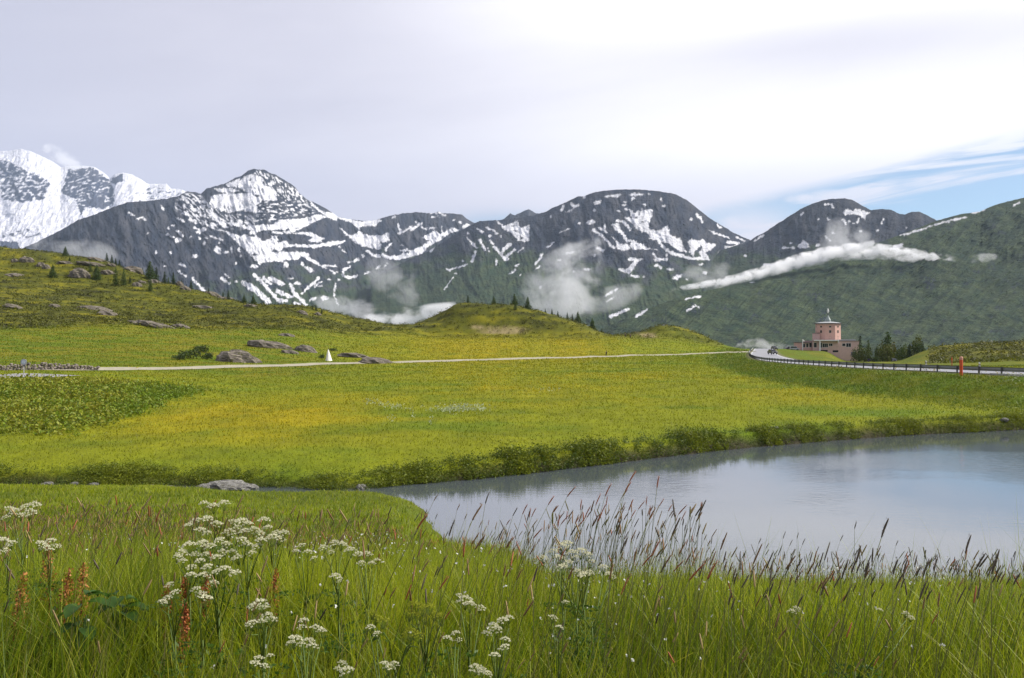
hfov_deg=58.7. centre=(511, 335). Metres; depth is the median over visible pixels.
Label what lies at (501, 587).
grass stalk
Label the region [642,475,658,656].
grass stalk
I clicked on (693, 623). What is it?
grass stalk
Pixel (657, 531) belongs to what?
seeding grass
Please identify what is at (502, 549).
grass stalk
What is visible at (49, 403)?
herb cover
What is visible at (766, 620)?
grass stalk
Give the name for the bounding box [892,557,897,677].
grass stalk
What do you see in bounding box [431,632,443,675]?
grass stalk
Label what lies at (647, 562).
grass stalk
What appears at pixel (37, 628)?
grass
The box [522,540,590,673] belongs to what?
umbel plant
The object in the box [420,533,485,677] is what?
grass stalk
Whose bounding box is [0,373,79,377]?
side road
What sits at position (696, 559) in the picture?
grass stalk
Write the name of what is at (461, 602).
grass stalk
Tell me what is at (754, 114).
sky
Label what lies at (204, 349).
shrub
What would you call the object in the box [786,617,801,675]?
grass stalk
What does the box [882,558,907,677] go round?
grass stalk
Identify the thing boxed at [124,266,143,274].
outcrop
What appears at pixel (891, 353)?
shrub
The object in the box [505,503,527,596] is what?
grass stalk
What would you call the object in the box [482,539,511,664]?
grass stalk
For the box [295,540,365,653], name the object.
umbel plant
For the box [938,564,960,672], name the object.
grass stalk
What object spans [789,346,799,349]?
parked car
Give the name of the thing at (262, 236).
mountain
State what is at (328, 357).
cone marker
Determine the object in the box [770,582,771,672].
grass stalk
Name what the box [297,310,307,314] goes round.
outcrop
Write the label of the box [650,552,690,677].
grass stalk
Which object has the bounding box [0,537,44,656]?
umbel plant
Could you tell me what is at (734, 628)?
grass stalk
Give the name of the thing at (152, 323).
outcrop
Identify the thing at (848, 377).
embankment grass
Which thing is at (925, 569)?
grass stalk
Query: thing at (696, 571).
grass stalk
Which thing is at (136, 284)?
outcrop
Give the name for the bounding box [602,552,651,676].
grass stalk
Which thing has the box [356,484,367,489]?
stream rock
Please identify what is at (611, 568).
grass stalk
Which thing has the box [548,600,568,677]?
umbel plant
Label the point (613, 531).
grass stalk
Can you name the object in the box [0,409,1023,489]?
bank herbs
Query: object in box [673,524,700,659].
grass stalk
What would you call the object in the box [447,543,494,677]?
grass stalk
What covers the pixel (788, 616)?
grass stalk
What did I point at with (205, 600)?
umbel plant
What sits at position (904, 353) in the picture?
shrub
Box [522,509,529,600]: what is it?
grass stalk
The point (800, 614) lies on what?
grass stalk
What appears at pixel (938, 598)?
grass stalk
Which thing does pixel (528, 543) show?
grass stalk
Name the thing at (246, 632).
grass stalk
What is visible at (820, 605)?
grass stalk
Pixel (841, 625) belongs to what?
grass stalk
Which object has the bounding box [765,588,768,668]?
grass stalk
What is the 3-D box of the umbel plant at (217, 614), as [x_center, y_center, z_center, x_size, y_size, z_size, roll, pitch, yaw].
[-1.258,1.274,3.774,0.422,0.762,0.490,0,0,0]
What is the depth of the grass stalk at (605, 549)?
6.56 m
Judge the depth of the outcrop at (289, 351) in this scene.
212.44 m
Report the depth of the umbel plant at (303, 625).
3.18 m
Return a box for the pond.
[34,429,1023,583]
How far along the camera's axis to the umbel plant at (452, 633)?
3.17 m
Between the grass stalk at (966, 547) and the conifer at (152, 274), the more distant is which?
the conifer at (152, 274)
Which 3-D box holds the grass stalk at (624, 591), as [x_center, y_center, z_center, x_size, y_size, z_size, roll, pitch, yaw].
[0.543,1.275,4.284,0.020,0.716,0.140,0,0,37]
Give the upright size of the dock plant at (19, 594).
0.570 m
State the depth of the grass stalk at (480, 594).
3.76 m
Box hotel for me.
[793,309,858,360]
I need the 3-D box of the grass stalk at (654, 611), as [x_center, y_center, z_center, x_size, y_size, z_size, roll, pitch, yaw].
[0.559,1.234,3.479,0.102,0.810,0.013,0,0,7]
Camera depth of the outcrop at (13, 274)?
437.02 m
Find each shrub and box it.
[171,349,200,357]
[173,354,185,359]
[190,344,208,352]
[201,352,213,358]
[850,342,861,361]
[854,345,872,361]
[870,356,880,361]
[874,341,885,361]
[877,340,897,361]
[883,342,898,360]
[894,345,903,360]
[898,343,907,359]
[906,335,921,355]
[911,342,925,353]
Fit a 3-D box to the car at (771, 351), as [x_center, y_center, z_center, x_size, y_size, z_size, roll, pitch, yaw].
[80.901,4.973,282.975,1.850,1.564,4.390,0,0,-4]
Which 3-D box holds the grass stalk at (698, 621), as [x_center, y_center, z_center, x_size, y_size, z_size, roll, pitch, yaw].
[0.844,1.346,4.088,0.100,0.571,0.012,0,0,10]
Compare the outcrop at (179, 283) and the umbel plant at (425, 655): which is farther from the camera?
the outcrop at (179, 283)
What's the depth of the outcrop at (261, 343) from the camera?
224.22 m
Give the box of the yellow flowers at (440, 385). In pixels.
[109,364,1021,440]
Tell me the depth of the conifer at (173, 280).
452.23 m
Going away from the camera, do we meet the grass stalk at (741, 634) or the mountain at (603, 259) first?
the grass stalk at (741, 634)
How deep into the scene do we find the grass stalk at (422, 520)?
3.28 m
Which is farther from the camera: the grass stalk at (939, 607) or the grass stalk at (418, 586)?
the grass stalk at (418, 586)
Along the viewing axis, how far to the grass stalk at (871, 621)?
3.68 m
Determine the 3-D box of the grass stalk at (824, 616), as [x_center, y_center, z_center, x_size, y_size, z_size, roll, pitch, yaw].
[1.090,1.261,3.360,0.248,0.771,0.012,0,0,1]
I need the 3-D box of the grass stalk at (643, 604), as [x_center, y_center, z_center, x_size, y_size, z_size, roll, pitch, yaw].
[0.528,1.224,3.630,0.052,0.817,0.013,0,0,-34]
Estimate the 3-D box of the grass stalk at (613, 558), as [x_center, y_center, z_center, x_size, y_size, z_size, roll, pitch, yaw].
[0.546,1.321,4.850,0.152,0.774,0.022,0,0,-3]
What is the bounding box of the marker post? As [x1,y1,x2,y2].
[959,357,962,375]
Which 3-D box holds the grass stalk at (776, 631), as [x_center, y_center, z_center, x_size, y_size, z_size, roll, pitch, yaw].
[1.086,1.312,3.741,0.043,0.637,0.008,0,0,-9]
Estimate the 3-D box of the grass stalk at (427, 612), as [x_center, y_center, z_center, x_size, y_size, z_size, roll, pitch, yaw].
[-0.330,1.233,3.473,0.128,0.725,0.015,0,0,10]
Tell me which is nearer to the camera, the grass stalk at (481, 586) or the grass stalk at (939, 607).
the grass stalk at (939, 607)
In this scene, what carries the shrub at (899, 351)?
on the ground at (482, 319)
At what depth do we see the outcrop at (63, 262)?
466.24 m
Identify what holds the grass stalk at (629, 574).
on the ground at (482, 319)
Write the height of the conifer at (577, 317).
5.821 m
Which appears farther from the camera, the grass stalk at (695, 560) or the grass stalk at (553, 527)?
the grass stalk at (553, 527)
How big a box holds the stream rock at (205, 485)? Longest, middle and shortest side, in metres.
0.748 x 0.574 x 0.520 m
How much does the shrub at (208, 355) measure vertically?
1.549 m
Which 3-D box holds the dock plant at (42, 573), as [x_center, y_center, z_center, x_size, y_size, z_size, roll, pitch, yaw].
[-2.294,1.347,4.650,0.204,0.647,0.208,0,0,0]
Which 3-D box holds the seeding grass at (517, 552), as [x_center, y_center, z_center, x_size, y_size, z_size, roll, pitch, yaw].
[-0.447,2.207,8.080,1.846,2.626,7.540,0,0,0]
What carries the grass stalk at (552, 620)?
on the ground at (482, 319)
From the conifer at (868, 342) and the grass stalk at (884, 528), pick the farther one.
the conifer at (868, 342)
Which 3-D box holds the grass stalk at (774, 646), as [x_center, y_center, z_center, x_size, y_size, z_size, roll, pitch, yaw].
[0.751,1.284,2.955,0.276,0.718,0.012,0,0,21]
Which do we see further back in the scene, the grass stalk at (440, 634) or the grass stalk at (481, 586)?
the grass stalk at (481, 586)
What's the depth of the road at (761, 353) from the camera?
136.28 m
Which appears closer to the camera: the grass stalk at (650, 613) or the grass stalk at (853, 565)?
the grass stalk at (853, 565)
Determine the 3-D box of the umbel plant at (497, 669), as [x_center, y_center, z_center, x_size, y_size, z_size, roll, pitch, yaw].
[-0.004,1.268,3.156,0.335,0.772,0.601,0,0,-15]
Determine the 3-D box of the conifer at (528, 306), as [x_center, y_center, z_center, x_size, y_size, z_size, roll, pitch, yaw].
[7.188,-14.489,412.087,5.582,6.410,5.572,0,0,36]
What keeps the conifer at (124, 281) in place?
on the ground at (482, 319)
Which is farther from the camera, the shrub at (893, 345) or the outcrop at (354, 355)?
the shrub at (893, 345)
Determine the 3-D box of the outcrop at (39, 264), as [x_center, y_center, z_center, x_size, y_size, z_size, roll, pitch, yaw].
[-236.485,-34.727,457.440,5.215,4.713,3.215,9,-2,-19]
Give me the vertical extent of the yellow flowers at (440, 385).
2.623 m
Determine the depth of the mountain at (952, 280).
2270.63 m
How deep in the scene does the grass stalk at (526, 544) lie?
4.99 m
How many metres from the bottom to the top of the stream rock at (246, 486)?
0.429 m
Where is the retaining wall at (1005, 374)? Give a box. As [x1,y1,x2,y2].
[990,373,1023,375]
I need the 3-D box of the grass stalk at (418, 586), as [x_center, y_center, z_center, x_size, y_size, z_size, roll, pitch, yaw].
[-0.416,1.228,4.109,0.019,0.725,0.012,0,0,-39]
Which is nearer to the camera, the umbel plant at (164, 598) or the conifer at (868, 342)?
the umbel plant at (164, 598)
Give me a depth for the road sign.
107.44 m
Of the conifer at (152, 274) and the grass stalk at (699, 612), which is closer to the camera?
the grass stalk at (699, 612)
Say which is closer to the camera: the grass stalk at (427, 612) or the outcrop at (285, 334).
the grass stalk at (427, 612)
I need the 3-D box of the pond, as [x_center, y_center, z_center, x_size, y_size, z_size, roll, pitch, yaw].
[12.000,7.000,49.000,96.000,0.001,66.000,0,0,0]
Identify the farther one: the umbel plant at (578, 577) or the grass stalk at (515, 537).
the grass stalk at (515, 537)
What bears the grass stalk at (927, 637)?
on the ground at (482, 319)
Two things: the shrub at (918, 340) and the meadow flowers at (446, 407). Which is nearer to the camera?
the meadow flowers at (446, 407)
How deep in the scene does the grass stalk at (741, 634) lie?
3.62 m
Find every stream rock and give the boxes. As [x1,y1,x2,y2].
[196,484,209,487]
[206,480,244,490]
[236,483,258,490]
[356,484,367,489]
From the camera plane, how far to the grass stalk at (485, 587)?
3.82 m
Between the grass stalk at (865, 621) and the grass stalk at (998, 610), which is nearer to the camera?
the grass stalk at (865, 621)
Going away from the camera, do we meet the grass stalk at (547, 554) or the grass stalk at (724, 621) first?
the grass stalk at (724, 621)
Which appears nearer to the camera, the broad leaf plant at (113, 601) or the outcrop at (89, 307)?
the broad leaf plant at (113, 601)
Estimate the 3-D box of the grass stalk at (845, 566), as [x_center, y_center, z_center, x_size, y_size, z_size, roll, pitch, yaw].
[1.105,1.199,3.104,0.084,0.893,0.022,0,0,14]
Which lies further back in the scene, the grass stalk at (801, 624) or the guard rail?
the guard rail
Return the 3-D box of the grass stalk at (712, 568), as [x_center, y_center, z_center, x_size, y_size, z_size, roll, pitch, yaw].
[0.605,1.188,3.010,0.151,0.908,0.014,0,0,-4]
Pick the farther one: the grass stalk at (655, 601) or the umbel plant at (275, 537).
the umbel plant at (275, 537)
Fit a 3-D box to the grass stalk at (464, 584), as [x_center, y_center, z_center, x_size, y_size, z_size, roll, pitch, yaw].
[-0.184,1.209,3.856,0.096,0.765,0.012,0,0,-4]
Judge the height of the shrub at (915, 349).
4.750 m
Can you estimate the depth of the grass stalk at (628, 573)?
4.29 m
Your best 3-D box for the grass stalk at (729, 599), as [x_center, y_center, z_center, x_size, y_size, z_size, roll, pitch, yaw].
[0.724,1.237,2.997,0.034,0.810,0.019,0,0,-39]
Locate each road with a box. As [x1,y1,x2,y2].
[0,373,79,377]
[751,349,1023,373]
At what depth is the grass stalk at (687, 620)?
3.88 m
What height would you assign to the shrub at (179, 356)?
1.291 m
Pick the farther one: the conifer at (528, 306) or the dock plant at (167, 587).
the conifer at (528, 306)
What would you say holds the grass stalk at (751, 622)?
on the ground at (482, 319)
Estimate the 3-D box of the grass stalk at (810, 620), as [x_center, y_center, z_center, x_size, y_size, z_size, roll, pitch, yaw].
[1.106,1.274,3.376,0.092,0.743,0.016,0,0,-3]
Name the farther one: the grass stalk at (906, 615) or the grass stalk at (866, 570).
the grass stalk at (906, 615)
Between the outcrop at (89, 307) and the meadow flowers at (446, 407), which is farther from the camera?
the outcrop at (89, 307)
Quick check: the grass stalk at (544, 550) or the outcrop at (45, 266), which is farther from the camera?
the outcrop at (45, 266)
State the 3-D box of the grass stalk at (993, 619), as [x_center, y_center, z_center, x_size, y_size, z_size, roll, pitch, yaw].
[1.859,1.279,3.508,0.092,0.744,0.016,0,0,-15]
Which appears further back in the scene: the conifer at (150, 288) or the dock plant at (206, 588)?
the conifer at (150, 288)
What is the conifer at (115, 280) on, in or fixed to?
on the ground at (482, 319)
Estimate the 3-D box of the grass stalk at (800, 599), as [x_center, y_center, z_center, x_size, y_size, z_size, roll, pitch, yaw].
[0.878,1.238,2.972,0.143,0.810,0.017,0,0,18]
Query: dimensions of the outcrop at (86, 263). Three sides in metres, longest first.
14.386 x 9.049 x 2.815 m
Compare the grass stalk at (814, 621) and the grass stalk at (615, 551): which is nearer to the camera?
the grass stalk at (814, 621)
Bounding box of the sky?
[0,0,1023,239]
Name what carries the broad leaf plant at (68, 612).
on the ground at (482, 319)
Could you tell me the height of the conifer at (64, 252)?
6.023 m
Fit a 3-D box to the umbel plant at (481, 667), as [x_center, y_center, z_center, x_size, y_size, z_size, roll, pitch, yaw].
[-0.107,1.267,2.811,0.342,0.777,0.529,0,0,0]
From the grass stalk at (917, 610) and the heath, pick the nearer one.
the grass stalk at (917, 610)
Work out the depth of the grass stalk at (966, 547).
3.20 m
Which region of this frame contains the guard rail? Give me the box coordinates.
[749,348,1023,373]
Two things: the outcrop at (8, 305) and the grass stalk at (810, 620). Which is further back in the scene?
the outcrop at (8, 305)
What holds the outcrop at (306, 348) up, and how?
on the ground at (482, 319)
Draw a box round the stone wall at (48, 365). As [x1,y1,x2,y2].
[0,362,99,370]
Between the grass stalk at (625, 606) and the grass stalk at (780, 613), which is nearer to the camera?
the grass stalk at (625, 606)
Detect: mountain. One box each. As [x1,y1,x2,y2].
[0,149,186,248]
[23,169,538,319]
[371,189,749,330]
[598,198,1023,356]
[704,198,936,290]
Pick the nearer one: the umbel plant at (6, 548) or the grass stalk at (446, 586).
the grass stalk at (446, 586)
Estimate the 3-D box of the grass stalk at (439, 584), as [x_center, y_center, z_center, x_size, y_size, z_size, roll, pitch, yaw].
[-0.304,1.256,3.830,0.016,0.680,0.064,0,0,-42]
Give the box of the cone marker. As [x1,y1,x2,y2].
[326,350,331,360]
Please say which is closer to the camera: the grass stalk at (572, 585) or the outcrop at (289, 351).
the grass stalk at (572, 585)
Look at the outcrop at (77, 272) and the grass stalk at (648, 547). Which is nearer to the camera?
the grass stalk at (648, 547)
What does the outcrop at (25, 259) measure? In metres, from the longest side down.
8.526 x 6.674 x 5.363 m
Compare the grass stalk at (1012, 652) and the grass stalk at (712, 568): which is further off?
the grass stalk at (1012, 652)
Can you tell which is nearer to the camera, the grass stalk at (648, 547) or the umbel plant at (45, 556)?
the umbel plant at (45, 556)
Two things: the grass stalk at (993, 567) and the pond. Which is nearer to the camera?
the grass stalk at (993, 567)
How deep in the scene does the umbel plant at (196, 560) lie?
4.12 m
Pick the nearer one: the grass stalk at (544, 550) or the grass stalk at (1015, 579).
the grass stalk at (1015, 579)
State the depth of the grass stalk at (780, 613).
3.96 m
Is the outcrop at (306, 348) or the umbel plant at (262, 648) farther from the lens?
the outcrop at (306, 348)
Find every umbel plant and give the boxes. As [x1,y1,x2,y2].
[0,501,46,602]
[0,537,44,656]
[8,538,94,651]
[140,540,231,663]
[143,571,213,677]
[161,515,223,618]
[170,537,247,668]
[177,563,261,677]
[190,586,243,677]
[193,499,250,595]
[204,536,286,661]
[209,517,280,617]
[237,516,291,636]
[239,598,289,677]
[250,653,274,677]
[265,543,324,647]
[286,617,326,677]
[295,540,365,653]
[302,573,384,677]
[334,660,353,677]
[335,551,410,665]
[365,624,399,677]
[366,609,424,677]
[397,601,479,677]
[443,630,461,677]
[455,593,492,677]
[469,636,510,677]
[481,615,526,677]
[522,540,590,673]
[539,554,615,677]
[540,559,617,677]
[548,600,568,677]
[553,547,609,670]
[787,606,914,677]
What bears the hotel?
on the ground at (482, 319)
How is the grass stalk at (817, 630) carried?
on the ground at (482, 319)
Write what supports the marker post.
on the ground at (482, 319)
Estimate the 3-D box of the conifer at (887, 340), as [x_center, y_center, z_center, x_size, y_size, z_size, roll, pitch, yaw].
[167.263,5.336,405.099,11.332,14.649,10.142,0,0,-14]
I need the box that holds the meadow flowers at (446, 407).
[364,372,1023,423]
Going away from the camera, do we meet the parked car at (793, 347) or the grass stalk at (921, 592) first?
the grass stalk at (921, 592)
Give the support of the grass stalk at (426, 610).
on the ground at (482, 319)
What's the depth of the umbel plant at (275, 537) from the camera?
4.59 m
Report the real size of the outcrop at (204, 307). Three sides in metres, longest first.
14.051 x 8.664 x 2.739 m
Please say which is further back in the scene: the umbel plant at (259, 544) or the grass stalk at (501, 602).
the umbel plant at (259, 544)
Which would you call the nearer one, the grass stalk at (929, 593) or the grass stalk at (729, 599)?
the grass stalk at (729, 599)
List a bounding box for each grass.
[0,482,1023,677]
[0,495,1023,677]
[397,520,575,672]
[524,499,726,676]
[673,535,1022,677]
[719,355,1023,429]
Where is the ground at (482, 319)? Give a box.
[0,247,1023,677]
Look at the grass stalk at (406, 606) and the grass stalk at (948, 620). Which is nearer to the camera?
the grass stalk at (406, 606)
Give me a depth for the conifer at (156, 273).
478.14 m
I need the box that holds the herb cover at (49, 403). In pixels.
[0,370,251,436]
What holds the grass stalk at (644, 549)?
on the ground at (482, 319)
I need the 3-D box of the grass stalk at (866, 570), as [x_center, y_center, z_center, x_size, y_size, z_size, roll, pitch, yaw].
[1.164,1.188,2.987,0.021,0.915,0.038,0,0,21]
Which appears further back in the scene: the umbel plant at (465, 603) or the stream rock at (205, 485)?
the stream rock at (205, 485)
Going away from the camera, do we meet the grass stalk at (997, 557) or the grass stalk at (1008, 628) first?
the grass stalk at (997, 557)
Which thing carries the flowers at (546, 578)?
on the ground at (482, 319)
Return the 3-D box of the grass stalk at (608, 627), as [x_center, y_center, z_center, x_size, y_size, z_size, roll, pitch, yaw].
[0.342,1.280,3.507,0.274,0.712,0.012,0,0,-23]
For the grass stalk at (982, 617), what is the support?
on the ground at (482, 319)
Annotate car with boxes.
[767,349,777,353]
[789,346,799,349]
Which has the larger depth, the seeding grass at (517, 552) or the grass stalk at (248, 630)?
the seeding grass at (517, 552)
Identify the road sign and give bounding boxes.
[21,359,26,374]
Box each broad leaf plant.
[57,590,111,677]
[93,590,148,669]
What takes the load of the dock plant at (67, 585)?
on the ground at (482, 319)
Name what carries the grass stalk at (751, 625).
on the ground at (482, 319)
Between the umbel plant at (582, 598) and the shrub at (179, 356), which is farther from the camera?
the shrub at (179, 356)
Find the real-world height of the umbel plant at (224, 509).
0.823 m
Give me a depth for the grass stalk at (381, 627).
3.29 m
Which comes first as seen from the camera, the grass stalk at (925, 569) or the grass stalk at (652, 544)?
the grass stalk at (925, 569)
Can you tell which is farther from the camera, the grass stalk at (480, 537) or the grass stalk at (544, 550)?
the grass stalk at (544, 550)
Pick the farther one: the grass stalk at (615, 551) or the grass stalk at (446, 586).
the grass stalk at (615, 551)
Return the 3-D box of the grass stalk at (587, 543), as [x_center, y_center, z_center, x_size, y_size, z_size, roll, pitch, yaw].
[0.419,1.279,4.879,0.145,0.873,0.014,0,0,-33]
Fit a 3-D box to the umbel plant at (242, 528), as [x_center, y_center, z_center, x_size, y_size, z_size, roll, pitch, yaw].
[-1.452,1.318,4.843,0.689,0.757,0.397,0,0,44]
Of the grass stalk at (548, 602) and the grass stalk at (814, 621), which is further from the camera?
the grass stalk at (548, 602)
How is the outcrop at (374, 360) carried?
on the ground at (482, 319)
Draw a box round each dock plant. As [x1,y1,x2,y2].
[0,572,30,676]
[28,568,73,672]
[40,540,70,651]
[46,562,89,663]
[140,582,173,661]
[176,603,190,677]
[177,573,211,660]
[179,574,208,670]
[252,568,291,652]
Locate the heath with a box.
[0,245,1023,363]
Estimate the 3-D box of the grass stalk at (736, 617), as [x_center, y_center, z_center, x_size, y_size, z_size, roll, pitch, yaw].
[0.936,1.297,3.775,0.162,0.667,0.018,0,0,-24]
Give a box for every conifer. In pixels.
[47,265,57,277]
[62,246,68,256]
[91,265,102,279]
[111,268,119,284]
[120,269,126,284]
[142,261,158,280]
[148,278,153,291]
[154,267,158,279]
[171,272,176,284]
[511,294,518,305]
[524,297,531,308]
[574,312,582,323]
[589,318,596,329]
[864,340,872,360]
[883,332,896,361]
[906,345,911,356]
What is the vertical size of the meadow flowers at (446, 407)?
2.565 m
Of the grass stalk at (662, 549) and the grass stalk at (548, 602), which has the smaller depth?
the grass stalk at (548, 602)
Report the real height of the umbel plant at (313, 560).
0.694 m
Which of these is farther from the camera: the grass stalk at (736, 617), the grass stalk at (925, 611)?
the grass stalk at (736, 617)
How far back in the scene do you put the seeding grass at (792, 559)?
3.67 m
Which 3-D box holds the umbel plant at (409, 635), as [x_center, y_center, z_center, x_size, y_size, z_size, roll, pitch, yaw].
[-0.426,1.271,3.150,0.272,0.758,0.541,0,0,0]
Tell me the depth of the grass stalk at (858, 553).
3.09 m
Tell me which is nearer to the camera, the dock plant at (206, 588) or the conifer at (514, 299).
the dock plant at (206, 588)
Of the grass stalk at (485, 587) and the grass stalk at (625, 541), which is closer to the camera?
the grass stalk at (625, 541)
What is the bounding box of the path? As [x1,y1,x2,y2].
[16,351,748,369]
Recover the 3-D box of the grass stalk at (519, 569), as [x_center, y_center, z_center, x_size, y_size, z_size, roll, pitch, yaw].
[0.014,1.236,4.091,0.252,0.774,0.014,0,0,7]
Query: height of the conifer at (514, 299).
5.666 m
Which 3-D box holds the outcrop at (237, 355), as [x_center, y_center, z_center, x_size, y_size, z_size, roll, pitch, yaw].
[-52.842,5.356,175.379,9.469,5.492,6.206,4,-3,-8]
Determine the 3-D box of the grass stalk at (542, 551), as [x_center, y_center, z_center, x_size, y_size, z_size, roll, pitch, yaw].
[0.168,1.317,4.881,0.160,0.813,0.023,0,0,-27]
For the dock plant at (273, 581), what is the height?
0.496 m
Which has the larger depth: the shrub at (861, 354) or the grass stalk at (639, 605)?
the shrub at (861, 354)
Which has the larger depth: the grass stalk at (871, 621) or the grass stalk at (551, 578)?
the grass stalk at (551, 578)
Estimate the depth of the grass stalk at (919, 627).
3.59 m
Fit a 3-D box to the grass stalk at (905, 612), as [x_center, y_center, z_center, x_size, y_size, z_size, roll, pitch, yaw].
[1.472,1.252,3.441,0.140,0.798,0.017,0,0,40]
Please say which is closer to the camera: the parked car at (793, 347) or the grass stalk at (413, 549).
the grass stalk at (413, 549)
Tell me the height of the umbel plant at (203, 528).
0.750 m
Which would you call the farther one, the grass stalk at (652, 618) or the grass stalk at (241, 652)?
the grass stalk at (652, 618)
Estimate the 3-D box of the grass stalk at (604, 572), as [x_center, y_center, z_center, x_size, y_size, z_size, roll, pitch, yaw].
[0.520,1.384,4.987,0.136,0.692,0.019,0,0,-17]
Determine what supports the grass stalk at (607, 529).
on the ground at (482, 319)
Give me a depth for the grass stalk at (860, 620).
3.42 m
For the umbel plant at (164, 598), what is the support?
on the ground at (482, 319)
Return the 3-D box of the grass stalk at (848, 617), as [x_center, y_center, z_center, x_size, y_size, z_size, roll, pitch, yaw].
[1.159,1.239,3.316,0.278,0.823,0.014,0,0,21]
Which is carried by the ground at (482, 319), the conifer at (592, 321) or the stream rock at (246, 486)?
the conifer at (592, 321)
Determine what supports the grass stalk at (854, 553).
on the ground at (482, 319)
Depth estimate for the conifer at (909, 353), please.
344.84 m
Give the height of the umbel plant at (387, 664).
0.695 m
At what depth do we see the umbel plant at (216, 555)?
4.27 m
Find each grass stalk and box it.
[232,633,248,677]
[239,601,258,677]
[244,607,247,677]
[352,514,427,677]
[370,587,395,677]
[386,559,429,675]
[395,576,448,677]
[404,509,426,601]
[416,503,482,677]
[416,566,438,675]
[418,529,421,672]
[418,565,441,663]
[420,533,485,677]
[431,611,450,672]
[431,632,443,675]
[435,520,454,677]
[435,555,444,630]
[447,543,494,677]
[457,532,479,676]
[459,536,465,677]
[460,529,502,677]
[460,547,501,674]
[461,529,504,677]
[476,492,489,598]
[477,545,515,661]
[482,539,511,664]
[483,568,522,674]
[485,508,516,606]
[491,527,541,671]
[495,536,512,661]
[497,564,505,663]
[502,496,553,614]
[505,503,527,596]
[511,511,563,645]
[521,508,530,615]
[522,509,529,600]
[528,515,568,624]
[532,506,556,638]
[532,564,537,671]
[533,568,573,677]
[534,487,574,589]
[538,549,565,669]
[543,515,559,676]
[544,509,592,624]
[546,593,564,677]
[566,505,590,621]
[570,531,581,666]
[573,472,635,637]
[580,494,600,628]
[585,483,611,617]
[585,536,627,677]
[592,574,631,677]
[593,502,625,613]
[594,510,635,614]
[597,526,617,626]
[602,512,628,632]
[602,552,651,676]
[603,563,612,677]
[604,507,655,663]
[605,497,607,591]
[605,578,627,676]
[606,489,627,605]
[606,517,621,675]
[608,482,630,632]
[610,543,641,673]
[616,551,623,673]
[618,532,639,654]
[621,529,635,664]
[626,546,636,677]
[628,540,659,677]
[629,511,672,612]
[635,561,682,677]
[636,507,652,616]
[638,561,665,677]
[639,505,686,638]
[639,535,672,676]
[640,516,660,596]
[641,541,649,677]
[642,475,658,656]
[644,497,646,602]
[646,556,670,677]
[647,505,650,624]
[648,563,704,677]
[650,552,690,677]
[657,542,685,676]
[665,512,685,612]
[668,550,698,675]
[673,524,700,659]
[673,580,701,666]
[681,576,707,663]
[683,559,716,677]
[691,573,711,671]
[692,501,701,638]
[694,503,702,615]
[699,567,702,675]
[711,563,756,677]
[712,569,735,677]
[723,560,726,677]
[725,569,753,676]
[728,590,732,677]
[728,648,746,677]
[731,596,734,677]
[733,570,737,677]
[738,587,766,669]
[738,593,765,672]
[739,609,743,669]
[755,565,790,675]
[758,627,787,677]
[760,558,802,677]
[765,575,792,674]
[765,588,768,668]
[769,580,773,677]
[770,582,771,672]
[774,581,780,673]
[779,593,803,677]
[781,571,801,674]
[784,560,818,677]
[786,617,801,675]
[790,584,815,669]
[803,580,822,674]
[804,571,834,676]
[805,575,840,677]
[806,576,827,677]
[810,596,844,676]
[811,582,825,677]
[813,589,827,674]
[817,566,840,672]
[825,567,870,677]
[828,583,856,675]
[829,557,848,677]
[830,560,861,673]
[832,546,860,677]
[837,552,856,677]
[842,518,888,677]
[849,575,874,677]
[854,522,856,608]
[856,589,875,670]
[861,582,883,675]
[862,571,902,677]
[864,560,869,677]
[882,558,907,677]
[883,577,904,660]
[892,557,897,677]
[892,564,921,677]
[896,555,916,677]
[903,558,931,676]
[906,589,932,677]
[908,581,926,677]
[910,557,928,677]
[912,557,937,676]
[914,582,929,677]
[916,612,938,677]
[919,597,925,677]
[927,565,952,675]
[932,591,959,675]
[935,534,971,677]
[936,592,939,669]
[938,552,985,677]
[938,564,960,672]
[960,580,980,677]
[963,571,1002,677]
[972,549,999,677]
[984,575,1010,677]
[987,572,1005,677]
[989,571,1020,677]
[991,557,996,677]
[994,592,1022,676]
[1004,613,1023,671]
[1004,625,1023,677]
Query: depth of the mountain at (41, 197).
11465.33 m
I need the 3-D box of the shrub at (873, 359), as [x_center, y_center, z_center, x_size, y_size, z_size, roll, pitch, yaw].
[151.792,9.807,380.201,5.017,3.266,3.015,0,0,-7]
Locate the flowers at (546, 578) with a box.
[2,528,994,668]
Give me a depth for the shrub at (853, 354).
411.82 m
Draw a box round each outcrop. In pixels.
[2,303,21,308]
[4,273,23,276]
[19,256,34,262]
[36,262,44,266]
[42,264,50,268]
[56,261,72,263]
[69,267,90,277]
[76,261,105,266]
[76,305,112,310]
[87,257,107,261]
[96,311,117,315]
[100,270,114,274]
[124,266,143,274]
[132,282,141,286]
[137,320,174,328]
[170,324,189,328]
[174,281,183,286]
[180,286,190,290]
[191,305,211,308]
[205,291,219,296]
[215,349,261,362]
[247,339,292,348]
[278,333,294,336]
[281,349,298,353]
[294,345,317,352]
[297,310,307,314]
[337,353,368,357]
[358,357,392,363]

